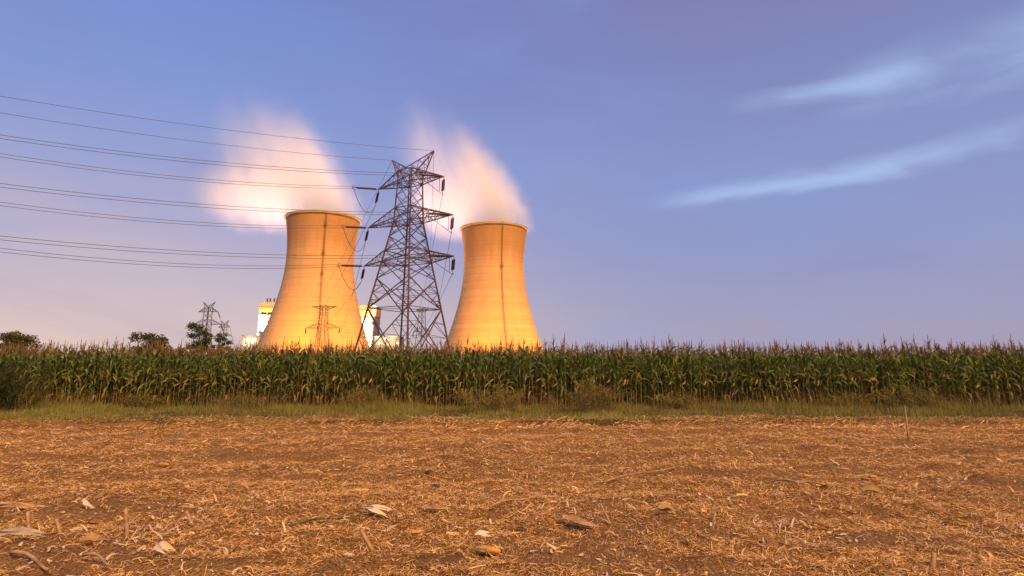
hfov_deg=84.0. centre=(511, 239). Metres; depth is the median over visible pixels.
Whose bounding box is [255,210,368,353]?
cooling tower
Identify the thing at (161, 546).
corn husk
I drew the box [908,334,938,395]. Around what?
corn plant
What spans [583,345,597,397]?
corn plant
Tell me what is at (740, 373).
corn plant
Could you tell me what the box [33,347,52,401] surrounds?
corn plant
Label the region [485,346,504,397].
corn plant
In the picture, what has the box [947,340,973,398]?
corn plant
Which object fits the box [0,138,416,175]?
conductor
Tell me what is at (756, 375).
corn plant
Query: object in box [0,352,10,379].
corn plant
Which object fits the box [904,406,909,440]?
stalk stub
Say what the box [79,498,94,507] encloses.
corn husk
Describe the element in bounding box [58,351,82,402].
corn plant
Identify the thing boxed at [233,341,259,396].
corn plant
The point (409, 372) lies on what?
corn plant
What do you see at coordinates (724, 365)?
corn plant
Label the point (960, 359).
corn plant
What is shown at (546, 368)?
corn plant
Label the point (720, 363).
corn plant
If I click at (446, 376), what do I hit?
corn plant
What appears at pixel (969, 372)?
corn plant
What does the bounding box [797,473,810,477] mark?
corn cob
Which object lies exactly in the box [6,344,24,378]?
corn plant
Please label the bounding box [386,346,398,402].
corn plant
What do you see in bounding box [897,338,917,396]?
corn plant
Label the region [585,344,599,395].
corn plant
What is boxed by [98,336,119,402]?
corn plant
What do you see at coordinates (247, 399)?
weed clump
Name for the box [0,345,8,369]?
corn plant
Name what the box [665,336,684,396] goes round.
corn plant
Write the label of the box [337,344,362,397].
corn plant
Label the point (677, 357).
corn plant
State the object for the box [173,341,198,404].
corn plant
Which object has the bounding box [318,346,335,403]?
corn plant
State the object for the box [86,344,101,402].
corn plant
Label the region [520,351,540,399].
corn plant
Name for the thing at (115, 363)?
corn plant
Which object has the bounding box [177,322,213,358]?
tree
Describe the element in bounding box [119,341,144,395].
corn plant
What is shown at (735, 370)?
corn plant
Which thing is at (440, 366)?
corn plant
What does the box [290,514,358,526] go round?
dry stalk
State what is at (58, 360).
corn plant
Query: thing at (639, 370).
corn plant
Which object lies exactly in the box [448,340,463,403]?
corn plant
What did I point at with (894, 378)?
corn plant
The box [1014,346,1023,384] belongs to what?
corn plant
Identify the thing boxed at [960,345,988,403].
corn plant
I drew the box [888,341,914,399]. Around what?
corn plant
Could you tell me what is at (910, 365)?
corn plant
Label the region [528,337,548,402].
corn plant
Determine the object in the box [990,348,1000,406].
corn plant
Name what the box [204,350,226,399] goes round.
corn plant
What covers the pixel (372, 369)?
corn plant
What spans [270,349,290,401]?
corn plant
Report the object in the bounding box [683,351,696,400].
corn plant
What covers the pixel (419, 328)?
pylon
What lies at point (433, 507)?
dead leaf
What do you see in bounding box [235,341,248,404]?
corn plant
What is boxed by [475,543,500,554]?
corn cob
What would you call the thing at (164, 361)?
corn plant
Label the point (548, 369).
corn plant
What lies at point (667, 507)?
corn husk
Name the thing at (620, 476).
dry stalk
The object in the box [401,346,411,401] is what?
corn plant
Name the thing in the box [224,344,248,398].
corn plant
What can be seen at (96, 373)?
corn plant
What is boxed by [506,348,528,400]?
corn plant
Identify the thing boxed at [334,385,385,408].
weed clump
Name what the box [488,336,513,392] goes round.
corn plant
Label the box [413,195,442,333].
conductor
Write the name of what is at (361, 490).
corn cob
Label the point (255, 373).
corn plant
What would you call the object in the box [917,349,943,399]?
corn plant
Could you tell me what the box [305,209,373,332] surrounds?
conductor
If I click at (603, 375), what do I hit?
corn plant
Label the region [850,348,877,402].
corn plant
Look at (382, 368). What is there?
corn plant
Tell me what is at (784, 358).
corn plant
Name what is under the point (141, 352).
corn plant
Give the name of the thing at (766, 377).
corn plant
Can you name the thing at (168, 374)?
corn plant
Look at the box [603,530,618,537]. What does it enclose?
dry stalk
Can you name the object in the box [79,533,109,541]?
dead leaf
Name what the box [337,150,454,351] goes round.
pylon
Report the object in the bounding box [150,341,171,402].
corn plant
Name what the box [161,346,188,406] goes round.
corn plant
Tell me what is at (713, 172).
sky
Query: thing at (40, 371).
corn plant
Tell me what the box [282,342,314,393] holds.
corn plant
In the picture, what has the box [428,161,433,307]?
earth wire
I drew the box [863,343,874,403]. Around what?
corn plant
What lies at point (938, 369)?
corn plant
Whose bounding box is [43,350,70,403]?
corn plant
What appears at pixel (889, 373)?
corn plant
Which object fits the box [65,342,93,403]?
corn plant
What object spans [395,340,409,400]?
corn plant
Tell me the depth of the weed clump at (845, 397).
21.80 m
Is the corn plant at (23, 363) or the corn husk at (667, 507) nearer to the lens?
the corn husk at (667, 507)
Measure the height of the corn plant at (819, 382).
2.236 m
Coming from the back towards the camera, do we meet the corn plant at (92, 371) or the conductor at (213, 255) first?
the conductor at (213, 255)
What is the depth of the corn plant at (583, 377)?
22.70 m
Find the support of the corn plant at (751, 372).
on the ground at (14, 563)
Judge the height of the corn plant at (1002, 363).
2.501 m
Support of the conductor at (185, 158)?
attached to the pylon at (408, 211)
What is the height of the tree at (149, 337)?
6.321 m
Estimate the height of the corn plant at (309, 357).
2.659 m
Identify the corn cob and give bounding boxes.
[158,461,168,466]
[352,486,369,492]
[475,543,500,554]
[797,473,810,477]
[819,481,836,486]
[862,474,876,477]
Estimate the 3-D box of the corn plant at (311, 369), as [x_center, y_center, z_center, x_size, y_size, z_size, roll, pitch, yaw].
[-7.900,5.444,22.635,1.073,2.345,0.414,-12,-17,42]
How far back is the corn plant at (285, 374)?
22.61 m
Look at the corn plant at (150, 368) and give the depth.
22.70 m
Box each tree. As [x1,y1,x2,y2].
[0,330,43,355]
[128,332,175,354]
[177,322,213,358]
[209,333,232,350]
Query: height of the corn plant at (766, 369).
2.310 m
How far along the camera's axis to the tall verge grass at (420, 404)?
20.43 m
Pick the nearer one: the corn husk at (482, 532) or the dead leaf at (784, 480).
the corn husk at (482, 532)
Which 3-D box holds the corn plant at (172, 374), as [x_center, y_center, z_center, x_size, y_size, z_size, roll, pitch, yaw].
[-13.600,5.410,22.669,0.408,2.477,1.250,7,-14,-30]
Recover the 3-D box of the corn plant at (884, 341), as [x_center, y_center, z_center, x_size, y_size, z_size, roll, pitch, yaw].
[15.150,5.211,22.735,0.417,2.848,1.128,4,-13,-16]
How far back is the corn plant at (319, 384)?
22.66 m
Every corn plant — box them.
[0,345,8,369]
[0,345,23,378]
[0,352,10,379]
[3,353,29,394]
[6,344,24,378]
[15,349,28,398]
[16,351,38,400]
[23,350,47,390]
[24,342,37,402]
[30,345,51,401]
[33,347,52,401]
[35,339,63,403]
[39,343,69,403]
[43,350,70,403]
[45,350,61,402]
[48,344,81,402]
[55,344,75,401]
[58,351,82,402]
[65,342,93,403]
[67,346,89,402]
[79,349,107,402]
[80,346,94,398]
[81,339,119,401]
[84,345,103,401]
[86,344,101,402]
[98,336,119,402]
[98,342,119,401]
[106,355,129,400]
[108,338,129,401]
[117,350,136,405]
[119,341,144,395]
[129,340,146,405]
[132,344,152,399]
[136,340,155,395]
[143,347,167,404]
[146,337,157,400]
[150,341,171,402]
[152,344,171,405]
[154,347,182,405]
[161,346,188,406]
[165,342,192,405]
[166,344,179,406]
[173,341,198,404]
[176,349,200,404]
[183,347,198,402]
[184,347,211,405]
[186,343,212,404]
[196,343,223,404]
[201,349,213,403]
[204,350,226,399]
[210,340,221,404]
[211,348,231,397]
[216,348,238,400]
[224,344,237,402]
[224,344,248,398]
[225,351,252,399]
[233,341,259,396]
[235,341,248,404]
[236,347,263,397]
[241,341,264,398]
[247,349,274,403]
[251,341,265,404]
[255,346,278,400]
[259,345,281,404]
[260,343,286,402]
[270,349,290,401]
[273,336,286,404]
[273,341,302,403]
[280,340,299,402]
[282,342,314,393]
[284,347,300,403]
[291,346,313,401]
[299,338,312,404]
[303,348,321,403]
[304,349,328,402]
[313,344,337,400]
[316,346,324,401]
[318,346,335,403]
[320,344,347,403]
[333,352,344,403]
[336,345,349,398]
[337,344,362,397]
[345,337,372,393]
[351,347,373,395]
[351,350,359,396]
[355,339,382,393]
[360,349,383,390]
[364,344,390,389]
[371,342,400,394]
[378,339,390,399]
[378,343,406,400]
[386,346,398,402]
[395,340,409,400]
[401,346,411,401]
[404,340,427,400]
[406,342,412,401]
[407,342,425,402]
[414,344,428,401]
[417,348,439,403]
[423,337,436,405]
[429,350,440,405]
[433,347,456,403]
[433,348,443,403]
[434,339,459,402]
[434,350,457,406]
[441,341,469,403]
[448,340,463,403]
[459,339,468,405]
[459,345,471,405]
[465,342,480,406]
[470,345,481,405]
[471,348,489,401]
[478,351,489,403]
[484,350,493,397]
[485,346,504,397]
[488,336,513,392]
[491,346,511,398]
[500,340,512,403]
[501,344,526,394]
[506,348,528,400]
[515,348,530,406]
[518,344,524,401]
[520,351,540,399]
[521,337,543,400]
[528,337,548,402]
[531,344,551,402]
[536,353,553,401]
[543,342,553,400]
[547,337,557,397]
[549,348,564,403]
[553,346,564,403]
[554,333,581,398]
[562,349,582,395]
[564,344,588,405]
[568,353,577,401]
[574,347,585,394]
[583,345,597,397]
[583,349,590,387]
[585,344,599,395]
[592,345,618,397]
[594,342,608,399]
[603,346,613,397]
[607,349,618,403]
[611,344,633,401]
[613,350,622,400]
[614,351,637,405]
[620,339,641,401]
[625,341,650,403]
[625,341,654,403]
[632,347,656,401]
[646,345,661,404]
[650,351,671,405]
[651,335,666,404]
[658,345,673,397]
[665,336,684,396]
[665,338,678,396]
[666,340,693,399]
[675,351,688,399]
[677,342,704,402]
[677,344,696,397]
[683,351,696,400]
[691,346,712,404]
[692,341,712,405]
[696,354,719,405]
[701,346,727,400]
[712,343,731,401]
[716,345,735,404]
[722,342,746,400]
[723,351,740,402]
[729,340,742,402]
[732,342,761,401]
[734,341,748,402]
[737,343,763,404]
[742,348,768,403]
[746,345,771,401]
[746,347,769,403]
[753,342,772,401]
[757,349,777,399]
[767,341,790,405]
[769,348,788,400]
[772,342,804,402]
[774,340,798,404]
[777,346,790,405]
[787,345,805,402]
[790,347,815,400]
[791,341,823,400]
[801,341,824,402]
[802,340,815,403]
[805,352,831,399]
[816,344,847,398]
[818,343,845,398]
[819,341,841,406]
[827,350,844,398]
[829,346,856,399]
[833,340,858,398]
[837,346,866,400]
[839,341,854,396]
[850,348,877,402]
[851,353,869,401]
[852,341,877,402]
[858,345,888,402]
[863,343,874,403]
[866,343,881,402]
[873,348,897,405]
[876,334,906,393]
[877,344,903,401]
[879,347,894,398]
[882,347,907,399]
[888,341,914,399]
[893,345,921,395]
[895,340,920,395]
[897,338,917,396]
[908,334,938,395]
[914,343,944,402]
[915,347,932,396]
[916,335,951,397]
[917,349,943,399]
[927,339,957,399]
[928,344,959,402]
[936,348,959,400]
[938,342,967,399]
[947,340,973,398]
[948,342,978,404]
[954,341,987,400]
[956,347,971,402]
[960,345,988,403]
[968,351,988,404]
[972,348,1001,400]
[981,335,1016,396]
[985,344,1002,403]
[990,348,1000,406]
[990,348,1021,401]
[996,344,1023,403]
[997,345,1020,401]
[1001,333,1023,403]
[1010,342,1023,379]
[1011,345,1023,401]
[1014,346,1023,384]
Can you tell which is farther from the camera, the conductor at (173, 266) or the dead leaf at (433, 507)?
the conductor at (173, 266)
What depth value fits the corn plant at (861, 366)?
22.67 m
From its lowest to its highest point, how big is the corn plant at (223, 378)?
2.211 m
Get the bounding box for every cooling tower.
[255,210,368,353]
[445,221,543,356]
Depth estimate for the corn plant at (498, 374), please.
22.62 m
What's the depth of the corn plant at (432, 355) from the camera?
22.67 m
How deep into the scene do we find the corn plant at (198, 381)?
22.57 m
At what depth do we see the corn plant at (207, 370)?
22.66 m
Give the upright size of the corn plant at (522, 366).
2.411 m
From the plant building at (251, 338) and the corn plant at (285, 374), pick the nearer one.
the corn plant at (285, 374)
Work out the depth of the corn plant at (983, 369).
22.62 m
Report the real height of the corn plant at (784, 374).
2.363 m
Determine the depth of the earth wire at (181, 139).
103.62 m
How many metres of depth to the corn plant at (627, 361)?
22.77 m
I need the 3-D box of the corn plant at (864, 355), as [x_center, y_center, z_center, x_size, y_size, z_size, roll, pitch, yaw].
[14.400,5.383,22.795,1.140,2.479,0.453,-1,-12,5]
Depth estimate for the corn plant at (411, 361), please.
22.79 m
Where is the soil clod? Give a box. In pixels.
[516,527,525,530]
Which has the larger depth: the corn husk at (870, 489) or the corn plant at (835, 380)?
the corn plant at (835, 380)
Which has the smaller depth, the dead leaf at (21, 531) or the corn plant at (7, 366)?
the dead leaf at (21, 531)
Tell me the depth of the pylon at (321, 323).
343.21 m
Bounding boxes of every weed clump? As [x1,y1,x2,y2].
[118,389,168,406]
[211,391,266,408]
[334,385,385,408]
[453,380,525,412]
[545,378,625,412]
[656,390,701,408]
[819,392,873,406]
[874,382,948,409]
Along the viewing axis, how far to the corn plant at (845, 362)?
22.76 m
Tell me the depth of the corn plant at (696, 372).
22.63 m
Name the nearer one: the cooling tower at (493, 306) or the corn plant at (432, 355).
the corn plant at (432, 355)
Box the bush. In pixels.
[0,359,53,410]
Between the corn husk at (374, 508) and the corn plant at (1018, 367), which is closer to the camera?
the corn husk at (374, 508)
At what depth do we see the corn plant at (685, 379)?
22.79 m
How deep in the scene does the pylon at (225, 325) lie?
461.64 m
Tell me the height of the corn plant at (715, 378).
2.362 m
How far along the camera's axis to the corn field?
23.79 m
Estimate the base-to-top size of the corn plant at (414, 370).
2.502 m
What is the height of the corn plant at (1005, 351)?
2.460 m
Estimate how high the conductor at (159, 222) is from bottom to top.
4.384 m
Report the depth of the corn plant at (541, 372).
22.66 m
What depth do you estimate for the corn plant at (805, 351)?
22.79 m
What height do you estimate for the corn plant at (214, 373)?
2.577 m
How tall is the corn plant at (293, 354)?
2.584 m
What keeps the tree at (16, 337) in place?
on the ground at (14, 563)
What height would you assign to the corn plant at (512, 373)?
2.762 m
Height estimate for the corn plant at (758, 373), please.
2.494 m
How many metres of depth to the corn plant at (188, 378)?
22.61 m
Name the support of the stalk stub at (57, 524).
on the ground at (14, 563)
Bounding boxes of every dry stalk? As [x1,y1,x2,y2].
[8,550,48,570]
[82,552,108,564]
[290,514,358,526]
[489,494,540,507]
[603,465,676,482]
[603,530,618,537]
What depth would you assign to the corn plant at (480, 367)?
22.68 m
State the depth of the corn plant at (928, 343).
22.61 m
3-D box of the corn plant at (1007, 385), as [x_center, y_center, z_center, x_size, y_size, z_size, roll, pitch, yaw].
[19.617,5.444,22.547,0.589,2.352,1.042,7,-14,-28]
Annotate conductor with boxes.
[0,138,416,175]
[0,153,317,185]
[0,183,355,211]
[0,205,315,228]
[1,187,423,214]
[1,248,337,265]
[2,202,342,225]
[3,135,391,172]
[3,157,352,188]
[4,236,418,255]
[4,252,338,268]
[5,240,425,258]
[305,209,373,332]
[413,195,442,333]
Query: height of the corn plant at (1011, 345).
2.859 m
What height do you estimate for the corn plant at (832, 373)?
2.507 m
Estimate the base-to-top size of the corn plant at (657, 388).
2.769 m
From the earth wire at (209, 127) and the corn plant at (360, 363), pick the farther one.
the earth wire at (209, 127)
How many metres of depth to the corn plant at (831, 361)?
22.57 m
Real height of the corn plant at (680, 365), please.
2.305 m
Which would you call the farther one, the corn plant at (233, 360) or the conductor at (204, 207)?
the conductor at (204, 207)
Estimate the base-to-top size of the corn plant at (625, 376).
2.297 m
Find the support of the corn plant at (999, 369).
on the ground at (14, 563)
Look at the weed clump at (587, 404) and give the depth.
19.46 m
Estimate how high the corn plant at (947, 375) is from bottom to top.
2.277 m
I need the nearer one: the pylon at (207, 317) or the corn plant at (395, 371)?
the corn plant at (395, 371)
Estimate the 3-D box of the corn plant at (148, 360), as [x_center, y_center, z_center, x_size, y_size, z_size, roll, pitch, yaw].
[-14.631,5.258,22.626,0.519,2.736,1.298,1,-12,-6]
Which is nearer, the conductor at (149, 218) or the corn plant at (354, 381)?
the corn plant at (354, 381)
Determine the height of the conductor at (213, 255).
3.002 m
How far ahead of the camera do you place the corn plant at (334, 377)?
22.65 m
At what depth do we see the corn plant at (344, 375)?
22.62 m
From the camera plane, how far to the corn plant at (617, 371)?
22.63 m
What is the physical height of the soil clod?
0.060 m
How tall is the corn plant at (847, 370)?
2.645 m
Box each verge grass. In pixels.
[0,377,1023,422]
[0,397,1023,424]
[0,411,1021,424]
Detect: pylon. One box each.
[195,301,222,349]
[216,320,231,347]
[305,305,340,352]
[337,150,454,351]
[412,308,429,353]
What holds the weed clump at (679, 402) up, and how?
on the ground at (14, 563)
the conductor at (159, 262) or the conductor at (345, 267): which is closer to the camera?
the conductor at (159, 262)
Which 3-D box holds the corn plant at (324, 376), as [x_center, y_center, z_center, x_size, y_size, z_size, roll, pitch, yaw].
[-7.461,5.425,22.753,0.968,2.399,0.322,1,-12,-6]
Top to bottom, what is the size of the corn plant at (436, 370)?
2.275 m
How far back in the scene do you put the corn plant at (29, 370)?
22.68 m
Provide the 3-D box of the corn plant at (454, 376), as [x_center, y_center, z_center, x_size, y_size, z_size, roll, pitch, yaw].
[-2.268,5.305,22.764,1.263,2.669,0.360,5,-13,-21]
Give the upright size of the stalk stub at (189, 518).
0.176 m
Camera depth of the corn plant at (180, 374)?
22.58 m
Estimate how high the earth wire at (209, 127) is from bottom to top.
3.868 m
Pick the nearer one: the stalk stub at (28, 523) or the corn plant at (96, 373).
the stalk stub at (28, 523)
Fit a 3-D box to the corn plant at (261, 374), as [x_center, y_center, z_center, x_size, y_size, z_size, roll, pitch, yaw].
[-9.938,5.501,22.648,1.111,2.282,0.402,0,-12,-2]
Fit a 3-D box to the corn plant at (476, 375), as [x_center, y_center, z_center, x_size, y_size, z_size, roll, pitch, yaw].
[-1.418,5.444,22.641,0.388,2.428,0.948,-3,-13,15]
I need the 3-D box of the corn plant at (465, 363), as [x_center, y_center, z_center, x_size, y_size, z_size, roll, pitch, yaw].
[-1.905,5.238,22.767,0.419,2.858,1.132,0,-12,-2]
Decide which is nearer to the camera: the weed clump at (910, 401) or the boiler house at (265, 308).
the weed clump at (910, 401)
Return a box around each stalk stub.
[26,511,31,536]
[54,518,62,532]
[124,509,129,535]
[185,510,193,525]
[360,529,374,552]
[600,504,611,525]
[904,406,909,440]
[930,552,935,570]
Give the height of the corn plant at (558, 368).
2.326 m
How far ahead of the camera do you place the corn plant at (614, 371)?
22.61 m
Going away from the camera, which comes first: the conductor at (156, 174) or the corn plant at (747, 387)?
the corn plant at (747, 387)
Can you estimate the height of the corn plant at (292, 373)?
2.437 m
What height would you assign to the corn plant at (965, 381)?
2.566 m
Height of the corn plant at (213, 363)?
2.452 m
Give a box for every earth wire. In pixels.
[2,96,431,150]
[3,113,381,159]
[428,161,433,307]
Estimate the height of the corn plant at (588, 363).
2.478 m
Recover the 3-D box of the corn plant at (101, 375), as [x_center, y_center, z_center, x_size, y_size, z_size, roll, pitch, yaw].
[-16.274,5.299,22.708,1.343,2.641,0.462,10,-16,-37]
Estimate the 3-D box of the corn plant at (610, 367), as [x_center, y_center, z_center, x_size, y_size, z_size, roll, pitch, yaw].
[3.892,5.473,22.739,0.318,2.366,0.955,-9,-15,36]
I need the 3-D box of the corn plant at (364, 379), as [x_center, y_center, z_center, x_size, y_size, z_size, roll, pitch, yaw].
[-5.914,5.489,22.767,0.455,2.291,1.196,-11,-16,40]
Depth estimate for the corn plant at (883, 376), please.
22.59 m
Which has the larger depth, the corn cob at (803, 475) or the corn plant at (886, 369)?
the corn plant at (886, 369)
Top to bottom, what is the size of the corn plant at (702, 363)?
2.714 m
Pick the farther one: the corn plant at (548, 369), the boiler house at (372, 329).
the boiler house at (372, 329)
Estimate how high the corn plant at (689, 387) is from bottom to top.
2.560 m
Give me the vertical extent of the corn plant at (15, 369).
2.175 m
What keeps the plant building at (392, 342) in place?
on the ground at (14, 563)
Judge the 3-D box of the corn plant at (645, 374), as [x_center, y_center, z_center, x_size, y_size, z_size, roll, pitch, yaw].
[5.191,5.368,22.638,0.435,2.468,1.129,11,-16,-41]
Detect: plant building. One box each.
[241,331,262,353]
[374,336,403,354]
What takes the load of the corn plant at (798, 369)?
on the ground at (14, 563)
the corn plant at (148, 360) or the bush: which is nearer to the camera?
the bush
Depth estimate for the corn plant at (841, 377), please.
22.68 m
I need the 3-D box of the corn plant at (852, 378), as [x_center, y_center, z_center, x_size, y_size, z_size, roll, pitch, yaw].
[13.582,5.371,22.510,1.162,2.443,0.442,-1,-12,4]
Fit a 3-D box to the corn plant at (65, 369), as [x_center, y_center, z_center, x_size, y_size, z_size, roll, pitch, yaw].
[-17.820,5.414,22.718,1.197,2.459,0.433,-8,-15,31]
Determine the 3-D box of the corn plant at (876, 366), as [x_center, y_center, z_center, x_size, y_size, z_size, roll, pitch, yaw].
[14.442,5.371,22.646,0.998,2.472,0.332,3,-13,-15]
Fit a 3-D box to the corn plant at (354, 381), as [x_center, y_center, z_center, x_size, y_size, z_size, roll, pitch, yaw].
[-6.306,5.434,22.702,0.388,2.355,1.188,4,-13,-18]
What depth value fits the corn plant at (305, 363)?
22.54 m
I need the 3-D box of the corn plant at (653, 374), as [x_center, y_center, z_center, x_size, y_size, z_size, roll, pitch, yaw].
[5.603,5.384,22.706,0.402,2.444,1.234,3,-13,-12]
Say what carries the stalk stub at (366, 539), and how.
on the ground at (14, 563)
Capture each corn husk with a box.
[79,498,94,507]
[151,541,175,553]
[364,504,391,514]
[475,530,489,536]
[658,502,675,512]
[861,485,884,492]
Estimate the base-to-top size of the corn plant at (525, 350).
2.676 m
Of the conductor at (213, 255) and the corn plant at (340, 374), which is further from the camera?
the conductor at (213, 255)
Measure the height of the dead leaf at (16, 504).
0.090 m
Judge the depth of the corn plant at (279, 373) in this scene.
22.61 m
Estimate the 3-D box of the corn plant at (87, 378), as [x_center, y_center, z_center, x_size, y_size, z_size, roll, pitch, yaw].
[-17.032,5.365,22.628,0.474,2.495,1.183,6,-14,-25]
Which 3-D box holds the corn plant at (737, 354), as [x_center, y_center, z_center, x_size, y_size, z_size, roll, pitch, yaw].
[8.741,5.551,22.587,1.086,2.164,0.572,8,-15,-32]
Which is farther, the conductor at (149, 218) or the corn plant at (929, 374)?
the conductor at (149, 218)
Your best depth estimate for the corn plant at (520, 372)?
22.68 m
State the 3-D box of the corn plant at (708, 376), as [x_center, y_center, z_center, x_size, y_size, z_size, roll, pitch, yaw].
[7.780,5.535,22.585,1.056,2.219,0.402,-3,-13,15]
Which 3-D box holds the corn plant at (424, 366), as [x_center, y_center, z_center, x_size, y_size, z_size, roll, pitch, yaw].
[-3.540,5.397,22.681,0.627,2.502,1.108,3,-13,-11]
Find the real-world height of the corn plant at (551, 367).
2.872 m
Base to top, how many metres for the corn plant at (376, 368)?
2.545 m
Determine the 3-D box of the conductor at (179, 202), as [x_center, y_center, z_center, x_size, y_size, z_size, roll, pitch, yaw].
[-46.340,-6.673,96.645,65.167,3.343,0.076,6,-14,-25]
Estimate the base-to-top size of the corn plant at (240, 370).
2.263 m
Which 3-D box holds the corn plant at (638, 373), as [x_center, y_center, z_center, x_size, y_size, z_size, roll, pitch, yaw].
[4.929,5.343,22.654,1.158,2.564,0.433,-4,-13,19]
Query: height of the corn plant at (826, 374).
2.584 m
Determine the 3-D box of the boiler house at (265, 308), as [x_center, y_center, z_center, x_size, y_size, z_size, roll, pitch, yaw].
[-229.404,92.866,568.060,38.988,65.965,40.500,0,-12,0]
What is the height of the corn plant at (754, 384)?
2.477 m
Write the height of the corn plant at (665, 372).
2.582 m
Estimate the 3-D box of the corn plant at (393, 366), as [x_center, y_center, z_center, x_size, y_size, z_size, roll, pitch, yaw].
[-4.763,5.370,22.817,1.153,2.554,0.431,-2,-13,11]
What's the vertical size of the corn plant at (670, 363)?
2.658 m
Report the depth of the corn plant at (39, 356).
22.74 m
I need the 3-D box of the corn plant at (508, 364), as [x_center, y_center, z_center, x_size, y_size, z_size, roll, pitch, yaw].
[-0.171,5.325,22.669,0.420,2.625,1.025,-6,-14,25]
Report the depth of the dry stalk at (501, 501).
6.85 m
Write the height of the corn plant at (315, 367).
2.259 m
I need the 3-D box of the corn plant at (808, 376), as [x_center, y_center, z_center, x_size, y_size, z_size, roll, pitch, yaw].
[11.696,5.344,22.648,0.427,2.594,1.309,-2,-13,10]
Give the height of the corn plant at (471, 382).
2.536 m
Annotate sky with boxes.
[0,0,1023,362]
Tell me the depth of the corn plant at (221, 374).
22.65 m
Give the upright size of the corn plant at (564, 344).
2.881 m
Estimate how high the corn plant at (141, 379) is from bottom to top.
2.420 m
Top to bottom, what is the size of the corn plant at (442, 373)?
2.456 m
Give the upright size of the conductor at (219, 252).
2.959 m
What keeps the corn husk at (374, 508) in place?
on the ground at (14, 563)
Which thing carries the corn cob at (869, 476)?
on the ground at (14, 563)
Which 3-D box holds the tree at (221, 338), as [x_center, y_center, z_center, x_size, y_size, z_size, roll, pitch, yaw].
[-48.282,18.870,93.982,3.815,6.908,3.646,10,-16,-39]
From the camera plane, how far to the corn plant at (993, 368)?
22.72 m
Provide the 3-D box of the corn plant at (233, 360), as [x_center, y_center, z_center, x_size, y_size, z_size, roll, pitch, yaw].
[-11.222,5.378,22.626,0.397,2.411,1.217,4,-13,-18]
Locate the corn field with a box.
[0,338,1023,405]
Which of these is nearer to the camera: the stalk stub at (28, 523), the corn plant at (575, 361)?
the stalk stub at (28, 523)
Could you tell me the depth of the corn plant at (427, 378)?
22.64 m
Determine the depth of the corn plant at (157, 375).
22.67 m
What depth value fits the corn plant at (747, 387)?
22.68 m
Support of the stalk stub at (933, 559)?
on the ground at (14, 563)
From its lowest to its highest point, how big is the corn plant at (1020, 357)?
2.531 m
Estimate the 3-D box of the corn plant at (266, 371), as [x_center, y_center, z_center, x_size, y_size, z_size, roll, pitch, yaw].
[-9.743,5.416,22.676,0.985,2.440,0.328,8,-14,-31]
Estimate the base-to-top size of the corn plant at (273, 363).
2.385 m
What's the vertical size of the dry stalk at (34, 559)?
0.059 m
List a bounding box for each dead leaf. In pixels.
[0,501,46,509]
[0,527,46,535]
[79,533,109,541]
[421,505,450,508]
[562,514,602,527]
[773,479,802,485]
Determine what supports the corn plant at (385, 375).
on the ground at (14, 563)
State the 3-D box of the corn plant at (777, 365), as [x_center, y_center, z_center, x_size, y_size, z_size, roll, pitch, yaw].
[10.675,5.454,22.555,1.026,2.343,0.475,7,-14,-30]
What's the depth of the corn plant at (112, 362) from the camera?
22.53 m
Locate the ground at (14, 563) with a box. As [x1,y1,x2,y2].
[0,376,1023,575]
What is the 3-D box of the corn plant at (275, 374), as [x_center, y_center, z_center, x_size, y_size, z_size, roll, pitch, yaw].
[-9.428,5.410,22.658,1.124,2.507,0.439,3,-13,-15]
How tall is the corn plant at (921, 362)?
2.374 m
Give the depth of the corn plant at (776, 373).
22.65 m
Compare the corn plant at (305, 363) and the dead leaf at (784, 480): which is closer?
the dead leaf at (784, 480)
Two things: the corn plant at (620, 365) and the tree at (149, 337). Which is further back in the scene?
the tree at (149, 337)
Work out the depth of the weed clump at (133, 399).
21.88 m
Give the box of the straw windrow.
[3,414,1023,432]
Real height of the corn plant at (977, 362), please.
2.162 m
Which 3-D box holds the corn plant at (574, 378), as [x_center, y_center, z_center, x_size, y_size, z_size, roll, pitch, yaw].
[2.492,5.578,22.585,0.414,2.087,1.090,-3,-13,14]
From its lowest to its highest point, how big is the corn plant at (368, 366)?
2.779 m
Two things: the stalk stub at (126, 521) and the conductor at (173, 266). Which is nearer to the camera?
the stalk stub at (126, 521)
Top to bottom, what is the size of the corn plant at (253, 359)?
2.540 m
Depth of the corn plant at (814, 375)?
22.72 m
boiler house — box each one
[257,298,275,334]
[358,305,380,349]
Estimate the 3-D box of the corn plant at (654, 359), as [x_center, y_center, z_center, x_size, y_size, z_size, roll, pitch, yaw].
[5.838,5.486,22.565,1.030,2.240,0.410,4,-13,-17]
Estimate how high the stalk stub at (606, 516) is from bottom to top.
0.249 m
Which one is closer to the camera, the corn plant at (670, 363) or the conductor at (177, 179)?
the corn plant at (670, 363)
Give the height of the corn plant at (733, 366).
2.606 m
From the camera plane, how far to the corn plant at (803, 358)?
22.71 m
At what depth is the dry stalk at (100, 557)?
4.87 m
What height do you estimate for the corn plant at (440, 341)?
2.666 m

